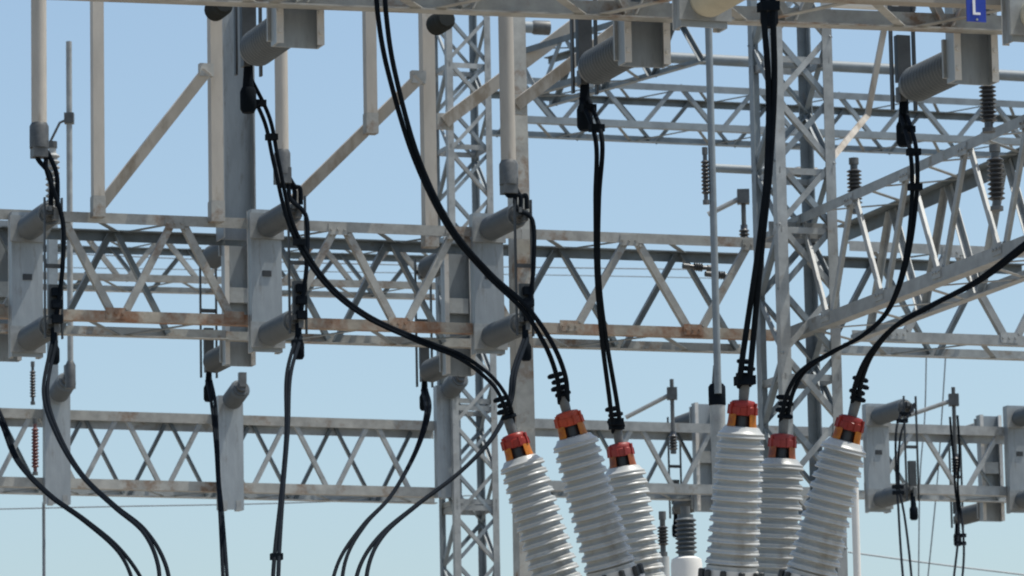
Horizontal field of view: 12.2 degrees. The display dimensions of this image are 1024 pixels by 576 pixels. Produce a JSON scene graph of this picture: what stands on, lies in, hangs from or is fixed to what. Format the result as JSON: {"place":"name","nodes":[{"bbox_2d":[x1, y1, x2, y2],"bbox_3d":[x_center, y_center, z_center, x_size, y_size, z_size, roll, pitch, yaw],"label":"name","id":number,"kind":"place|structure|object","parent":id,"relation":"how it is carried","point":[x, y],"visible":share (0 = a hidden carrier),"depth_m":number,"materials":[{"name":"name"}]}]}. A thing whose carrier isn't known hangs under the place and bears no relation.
{"place":"outdoors","nodes":[
{"label":"outdoors","id":0,"kind":"place"},
{"bbox_2d":[30,140,65,323],"bbox_3d":[-3.404,-0.410,35.230,0.260,1.342,0.123,3,-10,-27],"label":"jumper","id":1,"kind":"object","parent":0,"point":[38,154],"visible":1,"depth_m":35.25,"materials":[{"name":"rubber"}]},
{"bbox_2d":[29,0,48,148],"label":"dropper pipe","id":2,"kind":"object","parent":1,"relation":"attached to","point":[39,130],"visible":1,"depth_m":35.34,"materials":[{"name":"metal"}]},
{"bbox_2d":[49,41,75,388],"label":"thin rod","id":3,"kind":"object","parent":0,"point":[70,365],"visible":0.95,"depth_m":45.45,"materials":[{"name":"metal"}]},
{"bbox_2d":[0,495,471,509],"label":"overhead wire","id":4,"kind":"object","parent":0,"point":[164,505],"visible":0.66,"depth_m":59.99,"materials":[{"name":"grey metal"}]},
{"bbox_2d":[43,239,435,299],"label":"lattice beam","id":5,"kind":"structure","parent":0,"point":[164,278],"depth_m":52.25,"materials":[{"name":"metal"}]},
{"bbox_2d":[58,253,686,269],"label":"overhead wire","id":6,"kind":"object","parent":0,"point":[417,265],"visible":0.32,"depth_m":61.99,"materials":[{"name":"grey metal"}]},
{"bbox_2d":[225,220,520,348],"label":"lattice beam","id":7,"kind":"structure","parent":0,"point":[357,247],"depth_m":37.18,"materials":[{"name":"metal"}]},
{"bbox_2d":[0,209,247,339],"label":"lattice beam","id":8,"kind":"structure","parent":7,"relation":"attached to","point":[110,313],"depth_m":36.59,"materials":[{"name":"metal"}]},
{"bbox_2d":[0,220,21,361],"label":"disconnect switch","id":9,"kind":"object","parent":8,"relation":"attached to","point":[3,296],"visible":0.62,"depth_m":36.93,"materials":[{"name":"metal"}]},
{"bbox_2d":[0,410,141,575],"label":"twin cable","id":10,"kind":"object","parent":9,"relation":"attached to","point":[118,549],"visible":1,"depth_m":34.89,"materials":[{"name":"black rubber"}]},
{"bbox_2d":[8,197,63,364],"bbox_3d":[-3.512,-0.001,35.654,0.270,1.270,0.968,2,-10,-19],"label":"disconnect switch","id":11,"kind":"object","parent":8,"relation":"attached to","point":[33,330],"visible":1,"depth_m":35.95,"materials":[{"name":"metal"}]},
{"bbox_2d":[45,141,59,204],"bbox_3d":[-3.458,-0.832,36.138,0.110,0.550,0.110,-1,-9,0],"label":"post insulator","id":12,"kind":"object","parent":11,"relation":"attached to","point":[53,148],"visible":0.27,"depth_m":36.13,"materials":[{"name":"grey ceramic"}]},
{"bbox_2d":[42,340,170,575],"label":"twin cable","id":13,"kind":"object","parent":11,"relation":"attached to","point":[145,532],"visible":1,"depth_m":33.45,"materials":[{"name":"black rubber"}]},
{"bbox_2d":[90,1,105,218],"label":"braced post","id":14,"kind":"object","parent":8,"relation":"attached to","point":[98,204],"visible":1,"depth_m":36.38,"materials":[{"name":"metal"}]},
{"bbox_2d":[105,6,232,223],"bbox_3d":[-2.593,-1.446,36.726,1.235,1.920,0.473,-6,-10,27],"label":"braced post","id":15,"kind":"object","parent":8,"relation":"attached to","point":[211,70],"visible":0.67,"depth_m":36.62,"materials":[{"name":"metal"}]},
{"bbox_2d":[199,245,255,401],"bbox_3d":[-2.279,0.210,37.910,0.270,1.270,0.968,2,-10,-19],"label":"disconnect switch","id":16,"kind":"object","parent":8,"relation":"attached to","point":[231,261],"visible":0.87,"depth_m":37.59,"materials":[{"name":"metal"}]},
{"bbox_2d":[205,379,228,575],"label":"twin cable","id":17,"kind":"object","parent":16,"relation":"hanging from","point":[221,518],"visible":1,"depth_m":36.15,"materials":[{"name":"black rubber"}]},
{"bbox_2d":[216,7,255,241],"bbox_3d":[-2.150,-1.432,37.224,0.260,2.149,0.220,2,-10,-19],"label":"steel upright","id":18,"kind":"object","parent":8,"relation":"on","point":[239,156],"visible":0.44,"depth_m":37.16,"materials":[{"name":"metal"}]},
{"bbox_2d":[247,196,307,359],"bbox_3d":[-1.746,-0.029,36.256,0.270,1.270,0.968,2,-10,-19],"label":"disconnect switch","id":19,"kind":"object","parent":7,"relation":"attached to","point":[272,327],"visible":0.92,"depth_m":36.56,"materials":[{"name":"metal"}]},
{"bbox_2d":[270,335,302,575],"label":"twin cable","id":20,"kind":"object","parent":19,"relation":"hanging from","point":[276,554],"visible":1,"depth_m":33.57,"materials":[{"name":"black rubber"}]},
{"bbox_2d":[291,13,454,248],"bbox_3d":[-1.028,-1.373,37.331,1.417,2.153,0.492,-5,-10,22],"label":"braced post","id":21,"kind":"object","parent":7,"relation":"attached to","point":[430,27],"visible":0.92,"depth_m":37.24,"materials":[{"name":"metal"}]},
{"bbox_2d":[362,11,378,134],"bbox_3d":[-1.102,-1.807,37.188,0.097,1.249,0.097,2,-10,-19],"label":"braced post","id":22,"kind":"object","parent":21,"relation":"attached to","point":[370,120],"visible":1,"depth_m":37.13,"materials":[{"name":"metal"}]},
{"bbox_2d":[414,236,475,410],"bbox_3d":[-0.570,0.295,38.474,0.270,1.270,0.968,2,-10,-19],"label":"disconnect switch","id":23,"kind":"object","parent":7,"relation":"attached to","point":[454,271],"visible":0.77,"depth_m":38.17,"materials":[{"name":"metal"}]},
{"bbox_2d":[332,388,431,575],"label":"twin cable","id":24,"kind":"object","parent":23,"relation":"attached to","point":[351,542],"visible":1,"depth_m":35.58,"materials":[{"name":"black rubber"}]},
{"bbox_2d":[469,199,534,360],"bbox_3d":[-0.052,-0.009,36.825,0.270,1.270,0.968,2,-10,-19],"label":"disconnect switch","id":25,"kind":"object","parent":7,"relation":"attached to","point":[495,330],"visible":0.98,"depth_m":37.09,"materials":[{"name":"metal"}]},
{"bbox_2d":[355,337,528,575],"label":"twin cable","id":26,"kind":"object","parent":25,"relation":"attached to","point":[378,539],"visible":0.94,"depth_m":33.13,"materials":[{"name":"black rubber"}]},
{"bbox_2d":[500,177,535,321],"bbox_3d":[0.052,-0.290,36.427,0.264,1.098,0.131,0,-9,-7],"label":"jumper","id":27,"kind":"object","parent":25,"relation":"attached to","point":[510,191],"visible":0.94,"depth_m":36.43,"materials":[{"name":"rubber"}]},
{"bbox_2d":[498,16,517,184],"bbox_3d":[-0.039,-1.586,36.624,0.144,1.626,0.144,-1,-9,0],"label":"dropper pipe","id":28,"kind":"object","parent":27,"relation":"attached to","point":[508,167],"visible":1,"depth_m":36.55,"materials":[{"name":"metal"}]},
{"bbox_2d":[65,267,710,278],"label":"overhead wire","id":29,"kind":"object","parent":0,"point":[411,272],"visible":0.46,"depth_m":61.99,"materials":[{"name":"grey metal"}]},
{"bbox_2d":[0,0,1023,575],"label":"sky","id":30,"kind":"structure","parent":0,"point":[152,52],"materials":[{"name":"blue"}]},
{"bbox_2d":[508,17,535,575],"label":"steel column","id":31,"kind":"structure","parent":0,"point":[523,406],"depth_m":37.54,"materials":[{"name":"grey metal"}]},
{"bbox_2d":[66,0,1001,34],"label":"lattice beam","id":32,"kind":"structure","parent":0,"point":[805,14],"depth_m":24.27,"materials":[{"name":"metal"}]},
{"bbox_2d":[234,7,324,113],"bbox_3d":[-1.223,-1.612,24.454,0.276,1.295,0.988,2,-10,-19],"label":"disconnect switch","id":33,"kind":"object","parent":32,"relation":"attached to","point":[275,33],"visible":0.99,"depth_m":24.29,"materials":[{"name":"metal"}]},
{"bbox_2d":[274,50,290,172],"bbox_3d":[-1.731,-1.598,36.016,0.124,1.520,0.124,-1,-9,0],"label":"dropper pipe","id":34,"kind":"object","parent":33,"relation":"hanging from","point":[281,97],"visible":0.64,"depth_m":35.94,"materials":[{"name":"metal"}]},
{"bbox_2d":[273,166,309,319],"bbox_3d":[-1.639,-0.334,35.836,0.257,1.137,0.115,2,-9,-17],"label":"jumper","id":35,"kind":"object","parent":34,"relation":"hanging from","point":[301,300],"visible":0.88,"depth_m":35.84,"materials":[{"name":"rubber"}]},
{"bbox_2d":[253,79,514,429],"bbox_3d":[-0.675,-0.175,24.988,1.534,1.780,0.193,3,-10,-22],"label":"twin cable","id":36,"kind":"object","parent":33,"relation":"attached to","point":[299,242],"visible":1,"depth_m":24.89,"materials":[{"name":"black rubber"}]},
{"bbox_2d":[570,0,670,131],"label":"disconnect switch","id":37,"kind":"object","parent":32,"relation":"attached to","point":[627,45],"visible":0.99,"depth_m":24.68,"materials":[{"name":"metal"}]},
{"bbox_2d":[579,97,624,433],"bbox_3d":[0.469,-0.134,25.474,0.150,1.665,1.377,-2,-9,4],"label":"twin cable","id":38,"kind":"object","parent":37,"relation":"attached to","point":[587,109],"visible":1,"depth_m":25.18,"materials":[{"name":"black rubber"}]},
{"bbox_2d":[672,0,777,32],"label":"disconnect switch","id":39,"kind":"object","parent":32,"relation":"attached to","point":[716,15],"visible":0.89,"depth_m":23.57,"materials":[{"name":"metal"}]},
{"bbox_2d":[887,5,998,147],"bbox_3d":[2.237,-1.466,25.345,0.275,1.295,0.988,2,-10,-19],"label":"disconnect switch","id":40,"kind":"object","parent":32,"relation":"attached to","point":[966,59],"visible":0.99,"depth_m":25.12,"materials":[{"name":"metal"}]},
{"bbox_2d":[966,0,985,22],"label":"letter sign","id":41,"kind":"object","parent":32,"relation":"attached to","point":[975,10],"visible":1,"depth_m":23.34,"materials":[{"name":"blue metal"}]},
{"bbox_2d":[1001,0,1023,45],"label":"disconnect switch","id":42,"kind":"object","parent":32,"relation":"attached to","point":[1012,15],"visible":1,"depth_m":24.02,"materials":[{"name":"metal"}]},
{"bbox_2d":[525,20,550,34],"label":"bus tube","id":43,"kind":"object","parent":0,"point":[537,27],"visible":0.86,"depth_m":49.23,"materials":[{"name":"metal"}]},
{"bbox_2d":[515,24,612,115],"bbox_3d":[0.493,-1.769,37.300,1.088,0.825,0.111,-2,-9,6],"label":"slanting brace","id":44,"kind":"object","parent":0,"point":[542,85],"visible":0.46,"depth_m":37.26,"materials":[{"name":"metal"}]},
{"bbox_2d":[526,21,705,106],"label":"lattice beam","id":45,"kind":"structure","parent":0,"point":[562,83],"depth_m":45.84,"materials":[{"name":"grey metal"}]},
{"bbox_2d":[436,0,614,129],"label":"slanting brace","id":46,"kind":"object","parent":45,"relation":"attached to","point":[450,117],"visible":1,"depth_m":46.34,"materials":[{"name":"metal"}]},
{"bbox_2d":[625,379,677,453],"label":"bracket arm","id":47,"kind":"object","parent":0,"point":[671,395],"visible":1,"depth_m":47.26},
{"bbox_2d":[707,189,749,247],"bbox_3d":[1.803,-0.561,39.969,0.356,0.518,0.090,-1,-9,0],"label":"bracket arm","id":48,"kind":"object","parent":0,"point":[742,198],"visible":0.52,"depth_m":39.96},
{"bbox_2d":[716,164,817,177],"bbox_3d":[2.022,-0.934,38.302,0.861,0.096,0.087,1,-9,-14],"label":"bus tube","id":49,"kind":"object","parent":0,"point":[731,168],"visible":0.22,"depth_m":38.22,"materials":[{"name":"metal"}]},
{"bbox_2d":[671,52,1023,81],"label":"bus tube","id":50,"kind":"object","parent":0,"point":[838,66],"visible":0.48,"depth_m":50.68,"materials":[{"name":"metal"}]},
{"bbox_2d":[831,3,915,11],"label":"bus tube","id":51,"kind":"object","parent":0,"point":[859,6],"visible":0.1,"depth_m":49.05,"materials":[{"name":"white paint"}]},
{"bbox_2d":[918,358,926,575],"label":"overhead wire","id":52,"kind":"object","parent":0,"point":[920,469],"visible":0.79,"depth_m":55.99,"materials":[{"name":"grey metal"}]},
{"bbox_2d":[905,387,958,475],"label":"bracket arm","id":53,"kind":"object","parent":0,"point":[952,401],"visible":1,"depth_m":48.16},
{"bbox_2d":[949,415,965,575],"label":"twin cable","id":54,"kind":"object","parent":53,"relation":"hanging from","point":[958,535],"visible":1,"depth_m":47.98,"materials":[{"name":"black rubber"}]},
{"bbox_2d":[859,423,1005,502],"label":"lattice beam","id":55,"kind":"structure","parent":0,"point":[928,434],"depth_m":48.95,"materials":[{"name":"metal"}]},
{"bbox_2d":[862,396,919,519],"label":"disconnect switch","id":56,"kind":"object","parent":55,"relation":"attached to","point":[877,419],"visible":0.84,"depth_m":48.30,"materials":[{"name":"metal"}]},
{"bbox_2d":[892,401,914,575],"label":"twin cable","id":57,"kind":"object","parent":56,"relation":"hanging from","point":[897,487],"visible":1,"depth_m":46.93,"materials":[{"name":"black rubber"}]},
{"bbox_2d":[948,415,1004,545],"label":"disconnect switch","id":58,"kind":"object","parent":55,"relation":"attached to","point":[992,468],"visible":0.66,"depth_m":49.75,"materials":[{"name":"metal"}]},
{"bbox_2d":[1003,405,1023,513],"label":"disconnect switch","id":59,"kind":"object","parent":55,"relation":"attached to","point":[1013,421],"visible":1,"depth_m":48.95,"materials":[{"name":"metal"}]},
{"bbox_2d":[848,551,1023,574],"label":"overhead wire","id":60,"kind":"object","parent":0,"point":[939,564],"visible":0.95,"depth_m":59.99,"materials":[{"name":"grey metal"}]},
{"bbox_2d":[927,358,945,575],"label":"overhead wire","id":61,"kind":"object","parent":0,"point":[937,470],"visible":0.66,"depth_m":55.99,"materials":[{"name":"grey metal"}]},
{"label":"ground","id":62,"kind":"structure","parent":0,"visible":0},
{"bbox_2d":[435,15,499,575],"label":"lattice tower","id":63,"kind":"structure","parent":62,"relation":"on","point":[480,506],"depth_m":48.06,"materials":[{"name":"metal"}]},
{"bbox_2d":[0,408,437,503],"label":"lattice beam","id":64,"kind":"structure","parent":63,"relation":"attached to","point":[195,424],"depth_m":47.20,"materials":[{"name":"metal"}]},
{"bbox_2d":[30,361,35,404],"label":"post insulator","id":65,"kind":"object","parent":64,"relation":"attached to","point":[32,384],"visible":1,"depth_m":46.21,"materials":[{"name":"ceramic"}]},
{"bbox_2d":[42,502,45,575],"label":"drop wire","id":66,"kind":"object","parent":64,"relation":"hanging from","point":[43,546],"visible":1,"depth_m":46.44,"materials":[{"name":"grey metal"}]},
{"bbox_2d":[47,224,57,387],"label":"steel upright","id":67,"kind":"object","parent":64,"relation":"on","point":[52,258],"visible":0.21,"depth_m":46.76,"materials":[{"name":"grey metal"}]},
{"bbox_2d":[43,365,73,505],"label":"bus support","id":68,"kind":"object","parent":64,"relation":"attached to","point":[56,473],"visible":0.77,"depth_m":46.18,"materials":[{"name":"metal"}]},
{"bbox_2d":[31,418,38,474],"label":"post insulator","id":69,"kind":"object","parent":68,"relation":"attached to","point":[35,449],"visible":1,"depth_m":45.61,"materials":[{"name":"red ceramic"}]},
{"bbox_2d":[216,372,249,511],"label":"bus support","id":70,"kind":"object","parent":64,"relation":"attached to","point":[231,400],"visible":0.99,"depth_m":46.81,"materials":[{"name":"metal"}]},
{"bbox_2d":[433,376,467,498],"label":"bus support","id":71,"kind":"object","parent":63,"relation":"attached to","point":[448,389],"visible":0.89,"depth_m":47.63,"materials":[{"name":"metal"}]},
{"bbox_2d":[510,419,831,500],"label":"lattice beam","id":72,"kind":"structure","parent":63,"relation":"attached to","point":[648,432],"depth_m":48.16,"materials":[{"name":"metal"}]},
{"bbox_2d":[667,402,712,537],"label":"disconnect switch","id":73,"kind":"object","parent":72,"relation":"attached to","point":[700,414],"visible":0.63,"depth_m":48.61,"materials":[{"name":"metal"}]},
{"bbox_2d":[484,78,1023,157],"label":"lattice beam","id":74,"kind":"structure","parent":63,"relation":"attached to","point":[631,122],"depth_m":50.22,"materials":[{"name":"grey metal"}]},
{"bbox_2d":[658,556,669,575],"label":"support pole","id":75,"kind":"object","parent":62,"relation":"on","point":[664,560],"visible":0.54,"depth_m":29.46,"materials":[{"name":"white metal"}]},
{"bbox_2d":[657,511,668,555],"bbox_3d":[0.927,1.514,29.517,0.070,0.280,0.070,-1,-9,0],"label":"post insulator","id":76,"kind":"object","parent":75,"relation":"on","point":[662,537],"visible":0.98,"depth_m":29.50,"materials":[{"name":"ceramic"}]},
{"bbox_2d":[671,506,701,575],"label":"instrument transformer","id":77,"kind":"object","parent":62,"relation":"on","point":[686,562],"visible":1,"depth_m":28.96,"materials":[{"name":"grey ceramic"}]},
{"bbox_2d":[708,365,725,513],"bbox_3d":[1.467,3.606,32.603,0.120,6.223,0.120,-1,-9,0],"label":"cable termination","id":78,"kind":"object","parent":62,"relation":"on","point":[717,403],"visible":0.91,"depth_m":32.99,"materials":[{"name":"metal"}]},
{"bbox_2d":[705,28,721,393],"bbox_3d":[1.389,-0.696,33.225,0.050,2.880,0.050,-1,-9,0],"label":"bus rod","id":79,"kind":"object","parent":78,"relation":"attached to","point":[713,212],"visible":1,"depth_m":33.18,"materials":[{"name":"grey metal"}]},
{"bbox_2d":[701,147,709,204],"bbox_3d":[1.339,-0.776,33.227,0.060,0.400,0.060,-1,-9,0],"label":"post insulator","id":80,"kind":"object","parent":79,"relation":"attached to","point":[705,177],"visible":1,"depth_m":33.21,"materials":[{"name":"ceramic"}]},
{"bbox_2d":[747,0,847,575],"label":"lattice tower","id":81,"kind":"structure","parent":62,"relation":"on","point":[815,381],"depth_m":37.20,"materials":[{"name":"metal"}]},
{"bbox_2d":[503,229,776,353],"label":"lattice beam","id":82,"kind":"structure","parent":81,"relation":"attached to","point":[636,330],"depth_m":37.91,"materials":[{"name":"metal"}]},
{"bbox_2d":[682,263,710,271],"bbox_3d":[1.485,-0.168,38.571,0.242,0.073,0.070,2,-10,-19],"label":"strain insulator","id":83,"kind":"object","parent":82,"relation":"attached to","point":[697,267],"visible":0.99,"depth_m":38.55,"materials":[{"name":"ceramic"}]},
{"bbox_2d":[704,271,726,279],"bbox_3d":[1.665,-0.103,38.571,0.242,0.073,0.070,2,-10,-19],"label":"strain insulator","id":84,"kind":"object","parent":82,"relation":"attached to","point":[722,274],"visible":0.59,"depth_m":38.55,"materials":[{"name":"metal"}]},
{"bbox_2d":[768,221,826,238],"bbox_3d":[2.224,-0.448,37.234,0.500,0.120,0.020,2,-10,-19],"label":"strut plate","id":85,"kind":"object","parent":81,"relation":"attached to","point":[794,224],"visible":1,"depth_m":37.22,"materials":[{"name":"metal"}]},
{"bbox_2d":[846,157,862,213],"bbox_3d":[2.685,-0.802,37.630,0.120,0.440,0.120,-1,-9,0],"label":"post insulator","id":86,"kind":"object","parent":81,"relation":"attached to","point":[854,178],"visible":0.54,"depth_m":37.60,"materials":[{"name":"ceramic"}]},
{"bbox_2d":[835,5,887,158],"bbox_3d":[2.667,-1.700,38.113,0.330,1.622,1.144,-7,-11,33],"label":"slanting brace","id":87,"kind":"object","parent":81,"relation":"attached to","point":[852,133],"visible":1,"depth_m":38.58,"materials":[{"name":"beige metal"}]},
{"bbox_2d":[787,115,1023,344],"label":"lattice beam","id":88,"kind":"structure","parent":81,"relation":"attached to","point":[941,193],"depth_m":35.57,"materials":[{"name":"metal"}]},
{"bbox_2d":[979,85,996,133],"bbox_3d":[3.275,-1.278,33.028,0.120,0.420,0.120,-1,-9,0],"label":"post insulator","id":89,"kind":"object","parent":88,"relation":"attached to","point":[987,104],"visible":0.91,"depth_m":32.98,"materials":[{"name":"ceramic"}]},
{"bbox_2d":[987,144,1004,211],"bbox_3d":[3.329,-0.758,33.031,0.120,0.460,0.120,-1,-9,0],"label":"post insulator","id":90,"kind":"object","parent":88,"relation":"hanging from","point":[995,179],"visible":1,"depth_m":32.99,"materials":[{"name":"ceramic"}]},
{"bbox_2d":[820,241,1023,360],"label":"lattice beam","id":91,"kind":"structure","parent":81,"relation":"attached to","point":[1001,338],"depth_m":38.87,"materials":[{"name":"metal"}]},
{"bbox_2d":[851,480,860,575],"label":"steel upright","id":92,"kind":"object","parent":62,"relation":"on","point":[856,542],"visible":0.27,"depth_m":29.93,"materials":[{"name":"white paint"}]},
{"bbox_3d":[0.924,3.394,24.191,1.900,4.031,3.024,-1,-9,0],"label":"circuit breaker","id":93,"kind":"object","parent":62,"relation":"on","visible":0},
{"bbox_2d":[493,395,581,575],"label":"bushing","id":94,"kind":"object","parent":93,"relation":"on","point":[547,546],"visible":1,"depth_m":25.09,"materials":[{"name":"grey ceramic"}]},
{"bbox_2d":[547,372,644,575],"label":"bushing","id":95,"kind":"object","parent":93,"relation":"on","point":[602,538],"visible":1,"depth_m":23.51,"materials":[{"name":"white ceramic"}]},
{"bbox_2d":[374,0,569,404],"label":"twin cable","id":96,"kind":"object","parent":95,"relation":"attached to","point":[509,293],"visible":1,"depth_m":22.96,"materials":[{"name":"black rubber"}]},
{"bbox_2d":[605,406,665,575],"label":"bushing","id":97,"kind":"object","parent":93,"relation":"on","point":[625,472],"visible":0.72,"depth_m":25.89,"materials":[{"name":"white ceramic"}]},
{"bbox_2d":[698,359,764,575],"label":"bushing","id":98,"kind":"object","parent":93,"relation":"on","point":[732,538],"visible":1,"depth_m":22.91,"materials":[{"name":"white ceramic"}]},
{"bbox_2d":[733,0,779,388],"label":"twin cable","id":99,"kind":"object","parent":98,"relation":"attached to","point":[764,7],"visible":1,"depth_m":22.51,"materials":[{"name":"black rubber"}]},
{"bbox_2d":[755,394,803,575],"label":"bushing","id":100,"kind":"object","parent":93,"relation":"on","point":[779,516],"visible":0.73,"depth_m":25.29,"materials":[{"name":"white ceramic"}]},
{"bbox_2d":[779,113,922,421],"bbox_3d":[1.768,-0.173,25.165,0.748,1.666,0.815,-1,-9,0],"label":"twin cable","id":101,"kind":"object","parent":100,"relation":"attached to","point":[911,152],"visible":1,"depth_m":24.97,"materials":[{"name":"black rubber"}]},
{"bbox_2d":[778,375,868,575],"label":"bushing","id":102,"kind":"object","parent":93,"relation":"on","point":[819,543],"visible":1,"depth_m":23.51,"materials":[{"name":"white ceramic"}]},
{"bbox_2d":[850,241,1023,402],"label":"twin cable","id":103,"kind":"object","parent":102,"relation":"attached to","point":[1008,258],"visible":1,"depth_m":22.95,"materials":[{"name":"black rubber"}]}
]}

